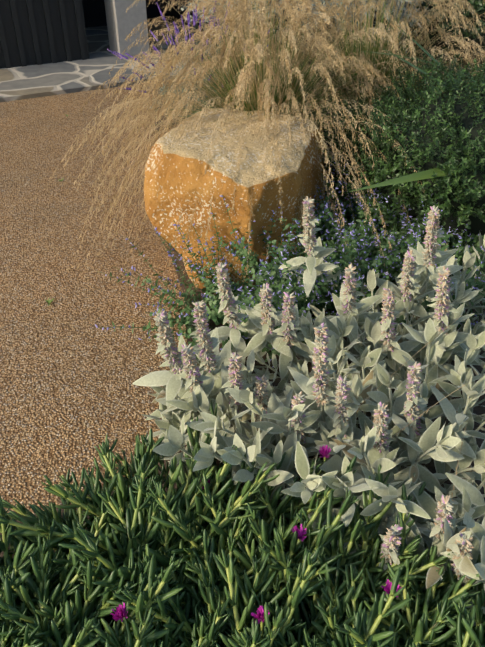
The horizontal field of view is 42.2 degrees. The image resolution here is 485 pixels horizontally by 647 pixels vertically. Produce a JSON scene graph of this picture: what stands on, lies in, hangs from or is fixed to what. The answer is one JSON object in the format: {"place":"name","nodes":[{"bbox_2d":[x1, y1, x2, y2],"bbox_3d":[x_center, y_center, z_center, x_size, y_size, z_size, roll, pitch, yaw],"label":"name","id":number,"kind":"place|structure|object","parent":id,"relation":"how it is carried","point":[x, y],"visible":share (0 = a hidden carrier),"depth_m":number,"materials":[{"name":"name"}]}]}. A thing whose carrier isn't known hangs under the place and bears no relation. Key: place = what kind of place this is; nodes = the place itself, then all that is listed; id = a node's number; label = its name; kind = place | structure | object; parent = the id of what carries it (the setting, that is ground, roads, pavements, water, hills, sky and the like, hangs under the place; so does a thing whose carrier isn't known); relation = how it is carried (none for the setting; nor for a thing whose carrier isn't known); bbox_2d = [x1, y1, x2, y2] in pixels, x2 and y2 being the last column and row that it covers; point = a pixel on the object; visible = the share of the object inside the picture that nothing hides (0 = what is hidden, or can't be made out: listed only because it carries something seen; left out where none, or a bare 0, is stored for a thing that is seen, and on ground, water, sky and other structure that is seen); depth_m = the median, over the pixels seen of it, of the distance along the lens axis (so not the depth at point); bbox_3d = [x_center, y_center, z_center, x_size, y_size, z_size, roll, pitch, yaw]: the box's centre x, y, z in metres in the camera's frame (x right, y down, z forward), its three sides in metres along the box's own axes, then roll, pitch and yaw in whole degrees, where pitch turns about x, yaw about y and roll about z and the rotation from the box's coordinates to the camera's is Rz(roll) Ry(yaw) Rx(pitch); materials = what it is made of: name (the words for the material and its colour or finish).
{"place":"outdoors","nodes":[
{"label":"outdoors","id":0,"kind":"place"},
{"bbox_2d":[0,78,187,520],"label":"gravel ground","id":1,"kind":"structure","parent":0,"point":[42,225],"depth_m":2.79,"materials":[{"name":"brown gravel"}]},
{"bbox_2d":[0,0,228,67],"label":"building wall","id":2,"kind":"structure","parent":1,"relation":"on","point":[37,32],"depth_m":6.13,"materials":[{"name":"black wood"}]},
{"bbox_2d":[0,20,404,101],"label":"stone paving","id":3,"kind":"structure","parent":1,"relation":"on","point":[51,79],"depth_m":5.96,"materials":[{"name":"grey stone"}]},
{"bbox_2d":[104,0,148,55],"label":"pillar","id":4,"kind":"structure","parent":3,"relation":"on","point":[121,23],"depth_m":6.42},
{"bbox_2d":[0,84,484,639],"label":"planting bed soil","id":5,"kind":"structure","parent":0,"point":[478,410],"depth_m":2.31,"materials":[{"name":"brown soil"}]},
{"bbox_2d":[144,108,324,289],"bbox_3d":[-0.017,-0.573,2.936,0.748,0.674,0.768,13,37,18],"label":"sandstone boulder","id":6,"kind":"object","parent":5,"relation":"on","point":[175,171],"visible":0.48,"depth_m":2.62,"materials":[{"name":"orange stone"}]},
{"bbox_2d":[0,400,484,646],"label":"ice plant mat","id":7,"kind":"object","parent":5,"relation":"on","point":[142,561],"visible":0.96,"depth_m":1.40,"materials":[{"name":"green plant"}]},
{"bbox_2d":[52,0,443,295],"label":"tussock grass","id":8,"kind":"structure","parent":5,"relation":"on","point":[257,89],"depth_m":2.92,"materials":[{"name":"beige plant"}]},
{"bbox_2d":[109,0,393,193],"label":"tussock grass","id":9,"kind":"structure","parent":5,"relation":"on","point":[199,29],"depth_m":3.84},
{"bbox_2d":[44,25,466,500],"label":"leaves","id":10,"kind":"object","parent":5,"relation":"on","point":[426,174],"visible":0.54,"depth_m":2.50,"materials":[{"name":"green plant"}]},
{"bbox_2d":[95,156,484,366],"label":"catmint plants","id":11,"kind":"object","parent":5,"relation":"on","point":[403,233],"visible":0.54,"depth_m":2.56,"materials":[{"name":"green plant"}]},
{"bbox_2d":[133,196,484,626],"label":"lambs ear plants","id":12,"kind":"object","parent":5,"relation":"on","point":[319,403],"visible":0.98,"depth_m":1.82,"materials":[{"name":"grey plant"}]},
{"bbox_2d":[155,0,484,201],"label":"tussock grass","id":13,"kind":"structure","parent":5,"relation":"on","point":[388,45],"depth_m":3.60,"materials":[{"name":"beige plant"}]},
{"bbox_2d":[189,34,484,221],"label":"raised bed bank","id":14,"kind":"structure","parent":5,"relation":"on","point":[329,146],"depth_m":3.73,"materials":[{"name":"soil"}]},
{"bbox_2d":[107,1,269,116],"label":"lavender","id":15,"kind":"object","parent":14,"relation":"on","point":[177,35],"visible":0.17,"depth_m":3.83,"materials":[{"name":"purple plant"}]},
{"bbox_2d":[181,0,428,63],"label":"grass","id":16,"kind":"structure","parent":14,"relation":"on","point":[350,5],"depth_m":4.18,"materials":[{"name":"green plant"}]},
{"bbox_2d":[383,0,484,65],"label":"grass","id":17,"kind":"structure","parent":14,"relation":"on","point":[478,6],"depth_m":4.39,"materials":[{"name":"green plant"}]},
{"bbox_2d":[322,52,484,238],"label":"green shrub","id":18,"kind":"object","parent":5,"relation":"on","point":[441,129],"visible":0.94,"depth_m":2.73,"materials":[{"name":"green plant"}]}
]}

